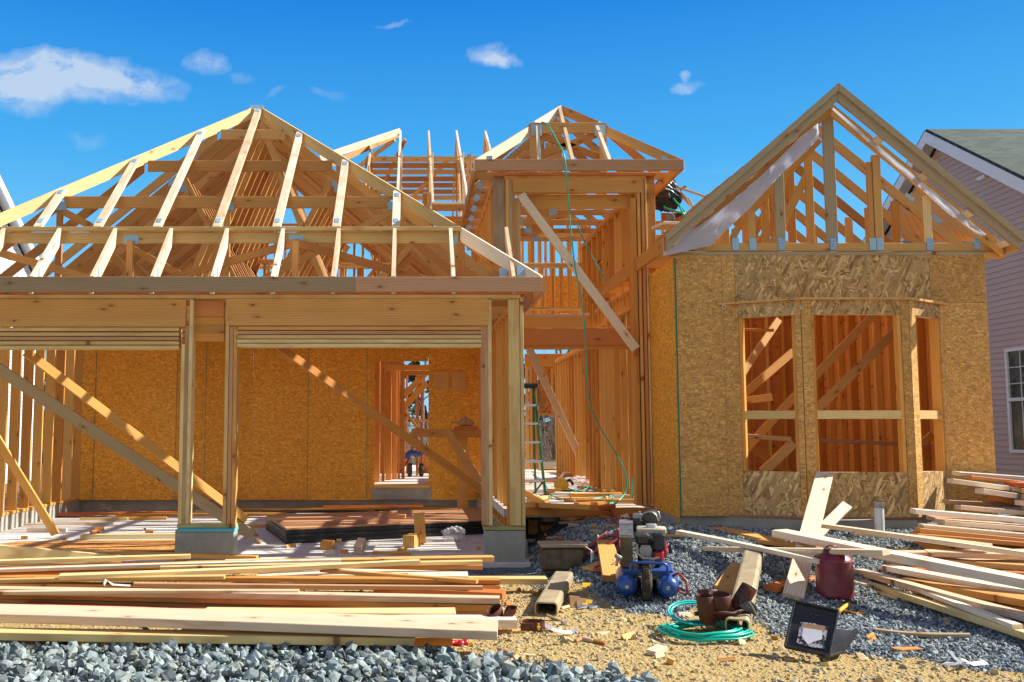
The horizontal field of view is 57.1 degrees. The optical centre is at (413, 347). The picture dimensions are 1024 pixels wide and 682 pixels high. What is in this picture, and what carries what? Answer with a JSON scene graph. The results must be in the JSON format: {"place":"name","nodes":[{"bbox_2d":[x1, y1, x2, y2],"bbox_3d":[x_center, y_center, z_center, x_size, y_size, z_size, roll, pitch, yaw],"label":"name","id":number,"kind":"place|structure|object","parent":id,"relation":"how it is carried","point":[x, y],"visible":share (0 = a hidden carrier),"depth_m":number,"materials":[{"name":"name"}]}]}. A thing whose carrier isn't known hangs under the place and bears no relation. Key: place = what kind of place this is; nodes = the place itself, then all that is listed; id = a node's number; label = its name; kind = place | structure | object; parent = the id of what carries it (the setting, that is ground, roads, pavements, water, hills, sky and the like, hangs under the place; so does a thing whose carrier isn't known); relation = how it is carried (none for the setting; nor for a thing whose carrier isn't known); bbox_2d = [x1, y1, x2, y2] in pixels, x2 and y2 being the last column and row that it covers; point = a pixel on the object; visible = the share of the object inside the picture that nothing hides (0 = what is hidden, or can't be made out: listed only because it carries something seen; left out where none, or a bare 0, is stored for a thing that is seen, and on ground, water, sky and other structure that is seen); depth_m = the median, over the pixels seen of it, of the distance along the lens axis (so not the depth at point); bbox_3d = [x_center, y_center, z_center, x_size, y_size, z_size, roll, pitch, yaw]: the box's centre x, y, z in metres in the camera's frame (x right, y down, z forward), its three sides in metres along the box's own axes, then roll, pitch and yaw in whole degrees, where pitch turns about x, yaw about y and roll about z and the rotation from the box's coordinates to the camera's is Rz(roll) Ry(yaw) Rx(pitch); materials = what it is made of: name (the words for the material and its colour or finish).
{"place":"outdoors","nodes":[
{"label":"outdoors","id":0,"kind":"place"},
{"bbox_2d":[0,512,530,567],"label":"garage floor","id":1,"kind":"structure","parent":0,"point":[271,546],"depth_m":11.25,"materials":[{"name":"concrete"}]},
{"bbox_2d":[24,522,113,525],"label":"wood offcut","id":2,"kind":"object","parent":1,"relation":"on","point":[81,523],"visible":1,"depth_m":13.16,"materials":[{"name":"brown wood"}]},
{"bbox_2d":[0,539,174,550],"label":"board","id":3,"kind":"object","parent":1,"relation":"on","point":[145,545],"visible":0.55,"depth_m":10.68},
{"bbox_2d":[57,511,177,515],"bbox_3d":[-4.771,2.586,14.523,2.200,0.040,0.140,1,-5,-13],"label":"wood offcut","id":4,"kind":"object","parent":1,"relation":"on","point":[96,513],"visible":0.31,"depth_m":14.48,"materials":[{"name":"red wood"}]},
{"bbox_2d":[80,533,174,539],"bbox_3d":[-3.142,2.338,11.577,1.900,0.060,0.090,1,-5,-6],"label":"wood offcut","id":5,"kind":"object","parent":1,"relation":"on","point":[131,536],"visible":0.65,"depth_m":11.50,"materials":[{"name":"yellow wood"}]},
{"bbox_2d":[116,512,286,516],"bbox_3d":[-3.286,2.609,14.560,2.600,0.040,0.120,1,-5,-6],"label":"wood offcut","id":6,"kind":"object","parent":1,"relation":"on","point":[193,514],"visible":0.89,"depth_m":14.50,"materials":[{"name":"brown wood"}]},
{"bbox_2d":[194,510,263,512],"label":"wood offcut","id":7,"kind":"object","parent":1,"relation":"on","point":[245,511],"visible":0.46,"depth_m":15.07,"materials":[{"name":"brown wood"}]},
{"bbox_2d":[222,507,390,509],"bbox_3d":[-1.859,2.614,15.136,3.000,0.030,0.200,0,-5,-5],"label":"wood offcut","id":8,"kind":"object","parent":7,"relation":"on","point":[285,508],"visible":0.65,"depth_m":15.08,"materials":[{"name":"brown wood"}]},
{"bbox_2d":[323,504,422,507],"bbox_3d":[-0.641,2.543,14.950,1.600,0.040,0.100,1,-5,-9],"label":"wood offcut","id":9,"kind":"object","parent":8,"relation":"on","point":[372,506],"visible":1,"depth_m":14.90,"materials":[{"name":"red wood"}]},
{"bbox_2d":[265,507,535,543],"bbox_3d":[-0.131,2.356,12.526,3.765,0.183,1.724,2,-5,-24],"label":"sheet stack","id":10,"kind":"object","parent":1,"relation":"on","point":[380,525],"visible":0.55,"depth_m":11.74,"materials":[{"name":"brown wood"}]},
{"bbox_2d":[267,516,372,520],"bbox_3d":[-1.153,2.111,11.530,1.300,0.035,0.090,1,-5,-7],"label":"wood offcut","id":11,"kind":"object","parent":10,"relation":"on","point":[323,518],"visible":1,"depth_m":11.49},
{"bbox_2d":[403,533,420,547],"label":"wood offcut","id":12,"kind":"object","parent":1,"relation":"on","point":[410,540],"visible":0.92,"depth_m":10.66,"materials":[{"name":"brown wood"}]},
{"bbox_2d":[414,512,425,542],"bbox_3d":[0.077,2.127,11.000,0.150,0.361,0.150,0,-5,0],"label":"wood offcut","id":13,"kind":"object","parent":1,"relation":"on","point":[419,523],"visible":0.81,"depth_m":10.98,"materials":[{"name":"brown wood"}]},
{"bbox_2d":[412,428,480,508],"bbox_3d":[0.560,1.845,13.439,1.168,1.371,0.943,0,-5,0],"label":"sawhorse","id":14,"kind":"object","parent":1,"relation":"on","point":[459,445],"visible":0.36,"depth_m":13.62,"materials":[{"name":"brown wood"}]},
{"bbox_2d":[400,437,423,476],"bbox_3d":[-0.001,2.023,17.741,0.538,0.860,0.254,0,-5,0],"label":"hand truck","id":15,"kind":"object","parent":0,"point":[410,453],"visible":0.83,"depth_m":17.74,"materials":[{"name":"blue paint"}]},
{"bbox_2d":[0,431,1023,681],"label":"ground","id":16,"kind":"structure","parent":0,"point":[848,661],"depth_m":5.79,"materials":[{"name":"soil"}]},
{"bbox_2d":[0,175,48,483],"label":"neighbouring house","id":17,"kind":"structure","parent":16,"relation":"on","point":[6,202],"depth_m":24.30,"materials":[{"name":"white"}]},
{"bbox_2d":[0,545,121,563],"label":"board","id":18,"kind":"object","parent":16,"relation":"on","point":[13,552],"visible":0.55,"depth_m":8.74,"materials":[{"name":"yellow wood"}]},
{"bbox_2d":[0,569,159,574],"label":"board","id":19,"kind":"object","parent":16,"relation":"on","point":[36,573],"visible":0.17,"depth_m":7.89,"materials":[{"name":"beige wood"}]},
{"bbox_2d":[0,555,493,571],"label":"board","id":20,"kind":"object","parent":19,"relation":"on","point":[486,558],"visible":0.44,"depth_m":8.27,"materials":[{"name":"brown wood"}]},
{"bbox_2d":[0,554,190,564],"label":"board","id":21,"kind":"object","parent":20,"relation":"on","point":[88,559],"visible":1,"depth_m":7.95,"materials":[{"name":"yellow wood"}]},
{"bbox_2d":[21,601,206,608],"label":"board","id":22,"kind":"object","parent":16,"relation":"on","point":[52,603],"visible":0.17,"depth_m":6.73,"materials":[{"name":"beige wood"}]},
{"bbox_2d":[69,550,259,558],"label":"board","id":23,"kind":"object","parent":16,"relation":"on","point":[215,556],"visible":0.53,"depth_m":9.16,"materials":[{"name":"brown wood"}]},
{"bbox_2d":[0,599,486,614],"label":"board","id":24,"kind":"object","parent":16,"relation":"on","point":[11,601],"visible":0.23,"depth_m":6.76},
{"bbox_2d":[0,595,493,611],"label":"board","id":25,"kind":"object","parent":24,"relation":"on","point":[458,607],"visible":0.58,"depth_m":6.64,"materials":[{"name":"brown wood"}]},
{"bbox_2d":[0,586,499,603],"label":"board","id":26,"kind":"object","parent":25,"relation":"on","point":[400,597],"visible":0.8,"depth_m":6.63,"materials":[{"name":"wood"}]},
{"bbox_2d":[0,589,298,594],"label":"board","id":27,"kind":"object","parent":26,"relation":"on","point":[124,591],"visible":1,"depth_m":6.66,"materials":[{"name":"brown wood"}]},
{"bbox_2d":[133,582,482,589],"bbox_3d":[-0.813,1.827,7.141,2.680,0.035,0.052,0,-5,2],"label":"board","id":28,"kind":"object","parent":25,"relation":"on","point":[312,586],"visible":1,"depth_m":7.12,"materials":[{"name":"wood"}]},
{"bbox_2d":[79,637,451,649],"bbox_3d":[-0.920,1.813,5.745,2.320,0.061,0.101,0,-5,-3],"label":"board","id":29,"kind":"object","parent":16,"relation":"on","point":[419,641],"visible":0.13,"depth_m":5.75,"materials":[{"name":"brown wood"}]},
{"bbox_2d":[0,627,415,646],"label":"board","id":30,"kind":"object","parent":29,"relation":"on","point":[139,635],"visible":0.89,"depth_m":5.61,"materials":[{"name":"yellow wood"}]},
{"bbox_2d":[0,604,497,639],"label":"board","id":31,"kind":"object","parent":30,"relation":"on","point":[378,625],"visible":1,"depth_m":5.67,"materials":[{"name":"wood"}]},
{"bbox_2d":[42,350,572,462],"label":"undergrowth","id":32,"kind":"object","parent":16,"relation":"on","point":[411,378],"depth_m":38.68,"materials":[{"name":"green plant"}]},
{"bbox_2d":[0,627,659,681],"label":"crushed stone","id":33,"kind":"object","parent":16,"relation":"on","point":[162,661],"visible":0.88,"depth_m":5.12,"materials":[{"name":"gravel"}]},
{"bbox_2d":[205,607,455,614],"bbox_3d":[-0.561,1.797,6.311,1.693,0.067,0.164,0,-5,0],"label":"board","id":34,"kind":"object","parent":16,"relation":"on","point":[416,611],"visible":0.44,"depth_m":6.30,"materials":[{"name":"yellow wood"}]},
{"bbox_2d":[252,395,555,464],"bbox_3d":[4.972,2.733,32.551,28.316,3.137,10.695,0,-5,0],"label":"brushwood","id":35,"kind":"object","parent":16,"relation":"on","point":[545,451],"visible":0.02,"depth_m":30.27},
{"bbox_2d":[345,564,482,569],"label":"board","id":36,"kind":"object","parent":16,"relation":"on","point":[448,567],"visible":0.39,"depth_m":8.40,"materials":[{"name":"beige wood"}]},
{"bbox_2d":[373,589,505,599],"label":"board","id":37,"kind":"object","parent":16,"relation":"on","point":[501,593],"visible":0.46,"depth_m":7.27,"materials":[{"name":"red wood"}]},
{"bbox_2d":[0,582,499,589],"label":"board","id":38,"kind":"object","parent":37,"relation":"on","point":[109,585],"visible":0.39,"depth_m":7.45,"materials":[{"name":"brown wood"}]},
{"bbox_2d":[0,575,499,583],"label":"board","id":39,"kind":"object","parent":38,"relation":"on","point":[321,579],"visible":0.61,"depth_m":7.41,"materials":[{"name":"brown wood"}]},
{"bbox_2d":[0,574,224,582],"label":"board","id":40,"kind":"object","parent":39,"relation":"on","point":[130,578],"visible":0.94,"depth_m":7.32,"materials":[{"name":"yellow wood"}]},
{"bbox_2d":[59,559,419,580],"bbox_3d":[-1.356,1.796,7.560,2.864,0.084,0.096,1,-5,-11],"label":"board","id":41,"kind":"object","parent":40,"relation":"on","point":[200,571],"visible":1,"depth_m":7.52,"materials":[{"name":"yellow wood"}]},
{"bbox_2d":[0,558,340,572],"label":"board","id":42,"kind":"object","parent":39,"relation":"on","point":[87,567],"visible":0.8,"depth_m":7.73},
{"bbox_2d":[320,569,477,583],"bbox_3d":[-0.131,1.837,7.516,1.339,0.052,0.062,-2,-5,19],"label":"board","id":43,"kind":"object","parent":39,"relation":"on","point":[438,578],"visible":0.94,"depth_m":7.49,"materials":[{"name":"brown wood"}]},
{"bbox_2d":[403,615,516,628],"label":"board","id":44,"kind":"object","parent":16,"relation":"on","point":[507,622],"visible":0.26,"depth_m":6.13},
{"bbox_2d":[486,603,516,616],"bbox_3d":[0.589,1.769,6.227,0.207,0.108,0.118,0,-5,0],"label":"leather pouch","id":45,"kind":"object","parent":44,"relation":"on","point":[495,610],"visible":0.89,"depth_m":6.21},
{"bbox_2d":[468,576,547,584],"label":"board","id":46,"kind":"object","parent":16,"relation":"on","point":[534,580],"visible":0.22,"depth_m":7.90,"materials":[{"name":"yellow wood"}]},
{"bbox_2d":[257,569,467,576],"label":"board","id":47,"kind":"object","parent":46,"relation":"on","point":[415,572],"visible":0.41,"depth_m":7.86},
{"bbox_2d":[160,560,482,569],"bbox_3d":[-0.738,1.824,7.828,2.688,0.042,0.062,1,-5,-9],"label":"board","id":48,"kind":"object","parent":47,"relation":"on","point":[435,562],"visible":0.52,"depth_m":7.75,"materials":[{"name":"yellow wood"}]},
{"bbox_2d":[0,83,1023,561],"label":"unfinished house","id":49,"kind":"structure","parent":16,"relation":"on","point":[180,341],"depth_m":10.70,"materials":[{"name":"wood"}]},
{"bbox_2d":[251,465,428,486],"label":"deck","id":50,"kind":"structure","parent":49,"relation":"attached to","point":[413,479],"depth_m":16.39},
{"bbox_2d":[480,469,644,516],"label":"house deck","id":51,"kind":"structure","parent":49,"relation":"attached to","point":[499,507],"depth_m":13.29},
{"bbox_2d":[524,383,546,494],"bbox_3d":[1.485,1.252,12.662,0.490,1.529,1.060,0,-5,0],"label":"step ladder","id":52,"kind":"object","parent":51,"relation":"on","point":[533,386],"visible":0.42,"depth_m":12.49,"materials":[{"name":"metal"}]},
{"bbox_2d":[525,502,591,509],"bbox_3d":[1.553,1.773,10.455,0.900,0.050,0.090,-3,-6,29],"label":"wood offcut","id":53,"kind":"object","parent":51,"relation":"on","point":[558,505],"visible":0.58,"depth_m":10.38,"materials":[{"name":"brown wood"}]},
{"bbox_2d":[541,121,627,503],"bbox_3d":[2.026,-0.483,10.709,0.959,4.583,0.801,0,-5,0],"label":"air hose","id":54,"kind":"object","parent":49,"relation":"hanging from","point":[583,312],"visible":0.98,"depth_m":10.69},
{"bbox_2d":[655,179,682,211],"bbox_3d":[3.196,-1.930,11.825,0.362,0.465,0.294,1,-5,-13],"label":"black plastic bag","id":55,"kind":"object","parent":49,"relation":"hanging from","point":[668,193],"visible":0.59,"depth_m":11.71,"materials":[{"name":"plastic"}]},
{"bbox_2d":[520,619,544,630],"bbox_3d":[0.789,1.842,6.191,0.169,0.058,0.124,0,-5,0],"label":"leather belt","id":56,"kind":"object","parent":16,"relation":"on","point":[532,624],"visible":1,"depth_m":6.14,"materials":[{"name":"brown leather"}]},
{"bbox_2d":[535,571,572,615],"bbox_3d":[1.142,1.958,7.484,0.165,0.107,1.469,-1,-5,14],"label":"steel channel","id":57,"kind":"object","parent":16,"relation":"on","point":[556,588],"visible":0.99,"depth_m":7.20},
{"bbox_2d":[538,541,593,574],"bbox_3d":[1.459,1.962,8.683,0.556,0.278,0.376,0,-5,0],"label":"wheelbarrow","id":58,"kind":"object","parent":16,"relation":"on","point":[561,555],"visible":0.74,"depth_m":8.62,"materials":[{"name":"metal"}]},
{"bbox_2d":[570,595,597,607],"bbox_3d":[1.309,1.941,7.131,0.217,0.075,0.154,0,-5,0],"label":"torn packet","id":59,"kind":"object","parent":16,"relation":"on","point":[577,601],"visible":1,"depth_m":7.15,"materials":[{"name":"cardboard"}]},
{"bbox_2d":[584,509,619,554],"bbox_3d":[2.021,1.857,9.470,0.412,0.303,2.210,-2,-5,19],"label":"air hose","id":60,"kind":"object","parent":16,"relation":"on","point":[614,540],"visible":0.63,"depth_m":8.82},
{"bbox_2d":[597,540,619,581],"bbox_3d":[1.730,1.880,8.270,0.161,0.230,1.029,-1,-5,9],"label":"plank","id":61,"kind":"object","parent":16,"relation":"on","point":[606,553],"visible":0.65,"depth_m":8.19,"materials":[{"name":"brown wood"}]},
{"bbox_2d":[656,600,754,641],"bbox_3d":[1.930,1.800,6.120,0.599,0.157,0.659,-3,-6,30],"label":"hose coil","id":62,"kind":"object","parent":16,"relation":"on","point":[675,628],"visible":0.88,"depth_m":5.94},
{"bbox_2d":[714,562,739,593],"bbox_3d":[2.611,1.883,7.640,0.153,0.164,0.631,-3,-6,31],"label":"plank","id":63,"kind":"object","parent":16,"relation":"on","point":[726,581],"visible":0.54,"depth_m":7.53,"materials":[{"name":"brown wood"}]},
{"bbox_2d":[725,545,763,635],"bbox_3d":[2.508,1.776,7.015,0.150,0.345,2.096,-2,-5,23],"label":"steel channel","id":64,"kind":"object","parent":16,"relation":"on","point":[749,571],"visible":0.64,"depth_m":7.02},
{"bbox_2d":[694,582,763,625],"bbox_3d":[2.077,1.700,6.232,0.436,0.268,0.261,0,-5,0],"label":"tool bag","id":65,"kind":"object","parent":64,"relation":"on","point":[714,606],"visible":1,"depth_m":6.14,"materials":[{"name":"leather"}]},
{"bbox_2d":[764,575,815,592],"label":"board","id":66,"kind":"object","parent":16,"relation":"on","point":[777,587],"visible":0.39,"depth_m":7.40,"materials":[{"name":"orange wood"}]},
{"bbox_2d":[757,539,849,555],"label":"board","id":67,"kind":"object","parent":16,"relation":"on","point":[788,544],"visible":0.45,"depth_m":8.40,"materials":[{"name":"brown wood"}]},
{"bbox_2d":[784,600,858,657],"bbox_3d":[2.451,1.668,5.615,0.267,0.286,0.562,-4,-7,41],"label":"tool case","id":68,"kind":"object","parent":16,"relation":"on","point":[812,629],"visible":1,"depth_m":5.52,"materials":[{"name":"black plastic"}]},
{"bbox_2d":[815,545,854,598],"bbox_3d":[3.291,1.741,7.297,0.279,0.395,0.279,0,-5,0],"label":"fuel can","id":69,"kind":"object","parent":16,"relation":"on","point":[834,575],"visible":0.81,"depth_m":7.18,"materials":[{"name":"plastic"}]},
{"bbox_2d":[873,502,884,530],"bbox_3d":[4.478,1.643,8.971,0.102,0.306,0.101,0,-5,0],"label":"vent pipe","id":70,"kind":"object","parent":16,"relation":"on","point":[879,521],"visible":0.88,"depth_m":8.94,"materials":[{"name":"plastic"}]},
{"bbox_2d":[863,129,1023,484],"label":"neighbouring house","id":71,"kind":"structure","parent":16,"relation":"on","point":[986,166],"depth_m":16.70,"materials":[{"name":"purple"}]},
{"bbox_2d":[1004,346,1023,452],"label":"window","id":72,"kind":"structure","parent":71,"relation":"in","point":[1013,357],"depth_m":16.24,"materials":[{"name":"white glass"}]},
{"bbox_2d":[872,582,1023,639],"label":"board","id":73,"kind":"object","parent":16,"relation":"on","point":[951,610],"visible":0.77,"depth_m":6.47,"materials":[{"name":"yellow wood"}]},
{"bbox_2d":[920,590,1023,628],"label":"board","id":74,"kind":"object","parent":73,"relation":"on","point":[1001,620],"visible":0.87,"depth_m":6.24,"materials":[{"name":"brown wood"}]},
{"bbox_2d":[853,569,1023,621],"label":"board","id":75,"kind":"object","parent":74,"relation":"on","point":[1008,612],"visible":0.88,"depth_m":6.74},
{"bbox_2d":[911,532,1023,546],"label":"board","id":76,"kind":"object","parent":16,"relation":"on","point":[1006,542],"visible":0.51,"depth_m":8.19,"materials":[{"name":"red wood"}]},
{"bbox_2d":[914,527,1023,541],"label":"board","id":77,"kind":"object","parent":76,"relation":"on","point":[942,532],"visible":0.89,"depth_m":8.23,"materials":[{"name":"brown wood"}]},
{"bbox_2d":[918,523,1023,537],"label":"board","id":78,"kind":"object","parent":77,"relation":"on","point":[977,530],"visible":0.94,"depth_m":8.28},
{"bbox_2d":[932,518,1023,530],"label":"board","id":79,"kind":"object","parent":78,"relation":"on","point":[985,524],"visible":1,"depth_m":8.38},
{"bbox_2d":[910,508,1023,522],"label":"board","id":80,"kind":"object","parent":79,"relation":"on","point":[967,515],"visible":1,"depth_m":8.42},
{"bbox_2d":[932,557,1023,570],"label":"board","id":81,"kind":"object","parent":16,"relation":"on","point":[1000,565],"visible":0.53,"depth_m":7.65,"materials":[{"name":"brown wood"}]},
{"bbox_2d":[924,549,1023,559],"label":"board","id":82,"kind":"object","parent":81,"relation":"on","point":[954,554],"visible":0.83,"depth_m":7.74,"materials":[{"name":"brown wood"}]},
{"bbox_2d":[896,549,1023,556],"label":"board","id":83,"kind":"object","parent":82,"relation":"on","point":[925,553],"visible":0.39,"depth_m":7.82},
{"bbox_2d":[853,532,991,545],"bbox_3d":[4.427,1.677,8.162,0.128,0.064,1.110,4,-6,-38],"label":"board","id":84,"kind":"object","parent":83,"relation":"on","point":[967,541],"visible":0.28,"depth_m":8.01,"materials":[{"name":"brown wood"}]},
{"bbox_2d":[975,598,1023,610],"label":"board","id":85,"kind":"object","parent":16,"relation":"on","point":[1014,607],"visible":0.08,"depth_m":6.55,"materials":[{"name":"brown wood"}]},
{"bbox_2d":[901,577,1023,606],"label":"board","id":86,"kind":"object","parent":85,"relation":"on","point":[1005,597],"visible":0.71,"depth_m":6.77,"materials":[{"name":"brown wood"}]},
{"bbox_2d":[772,529,1023,588],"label":"board","id":87,"kind":"object","parent":86,"relation":"on","point":[972,571],"visible":0.87,"depth_m":6.85,"materials":[{"name":"wood"}]},
{"bbox_2d":[821,523,1023,556],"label":"board","id":88,"kind":"object","parent":87,"relation":"on","point":[1000,550],"visible":0.88,"depth_m":7.49,"materials":[{"name":"brown wood"}]},
{"bbox_2d":[880,564,1023,592],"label":"board","id":89,"kind":"object","parent":86,"relation":"on","point":[924,574],"visible":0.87,"depth_m":7.26,"materials":[{"name":"brown wood"}]},
{"bbox_2d":[988,495,1020,505],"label":"board","id":90,"kind":"object","parent":16,"relation":"on","point":[1002,499],"visible":0.65,"depth_m":8.91,"materials":[{"name":"orange wood"}]},
{"bbox_2d":[942,499,1020,506],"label":"board","id":91,"kind":"object","parent":90,"relation":"on","point":[970,502],"visible":0.84,"depth_m":9.00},
{"bbox_2d":[966,475,1023,482],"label":"board","id":92,"kind":"object","parent":91,"relation":"on","point":[986,478],"visible":0.88,"depth_m":9.07,"materials":[{"name":"red wood"}]},
{"bbox_2d":[952,471,1023,479],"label":"board","id":93,"kind":"object","parent":92,"relation":"on","point":[1000,476],"visible":0.82,"depth_m":9.32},
{"bbox_2d":[0,0,1023,430],"label":"sky","id":94,"kind":"structure","parent":0,"point":[88,87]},
{"bbox_2d":[468,516,1023,672],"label":"fine gravel","id":95,"kind":"structure","parent":0,"point":[1007,651],"depth_m":7.10,"materials":[{"name":"gravel"}]},
{"bbox_2d":[614,509,688,601],"bbox_3d":[1.889,1.649,7.450,0.551,0.676,0.743,-1,-5,13],"label":"air compressor","id":96,"kind":"object","parent":95,"relation":"on","point":[649,565],"visible":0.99,"depth_m":7.33,"materials":[{"name":"blue paint"}]},
{"bbox_2d":[707,527,784,540],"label":"board","id":97,"kind":"object","parent":95,"relation":"on","point":[750,535],"visible":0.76,"depth_m":8.84,"materials":[{"name":"brown wood"}]},
{"bbox_2d":[702,546,889,555],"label":"board","id":98,"kind":"object","parent":95,"relation":"on","point":[851,551],"visible":0.8,"depth_m":7.34,"materials":[{"name":"brown wood"}]},
{"bbox_2d":[675,530,819,563],"bbox_3d":[2.809,1.686,7.942,0.084,0.118,1.538,3,-6,-28],"label":"board","id":99,"kind":"object","parent":98,"relation":"on","point":[792,555],"visible":1,"depth_m":7.85,"materials":[{"name":"brown wood"}]},
{"bbox_2d":[782,471,832,598],"bbox_3d":[3.488,1.589,8.193,0.158,0.916,2.203,-3,-6,30],"label":"plank","id":100,"kind":"object","parent":95,"relation":"on","point":[796,583],"visible":0.92,"depth_m":8.17,"materials":[{"name":"wood"}]},
{"bbox_2d":[819,501,851,535],"bbox_3d":[3.985,1.656,8.905,0.556,0.351,0.099,3,-6,-31],"label":"plank","id":101,"kind":"object","parent":95,"relation":"on","point":[839,512],"visible":0.61,"depth_m":8.93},
{"bbox_2d":[874,628,970,637],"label":"board","id":102,"kind":"object","parent":95,"relation":"on","point":[936,634],"visible":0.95,"depth_m":5.98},
{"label":"board","id":103,"kind":"object","parent":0,"visible":0},
{"bbox_2d":[947,478,1020,491],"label":"board","id":104,"kind":"object","parent":103,"relation":"on","point":[982,484],"visible":0.93,"depth_m":8.92,"materials":[{"name":"brown wood"}]},
{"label":"board","id":105,"kind":"object","parent":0,"visible":0},
{"bbox_2d":[975,488,1023,499],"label":"board","id":106,"kind":"object","parent":105,"relation":"on","point":[984,491],"visible":1,"depth_m":8.80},
{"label":"board","id":107,"kind":"object","parent":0,"visible":0},
{"bbox_2d":[954,505,1023,514],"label":"board","id":108,"kind":"object","parent":107,"relation":"on","point":[988,509],"visible":1,"depth_m":8.73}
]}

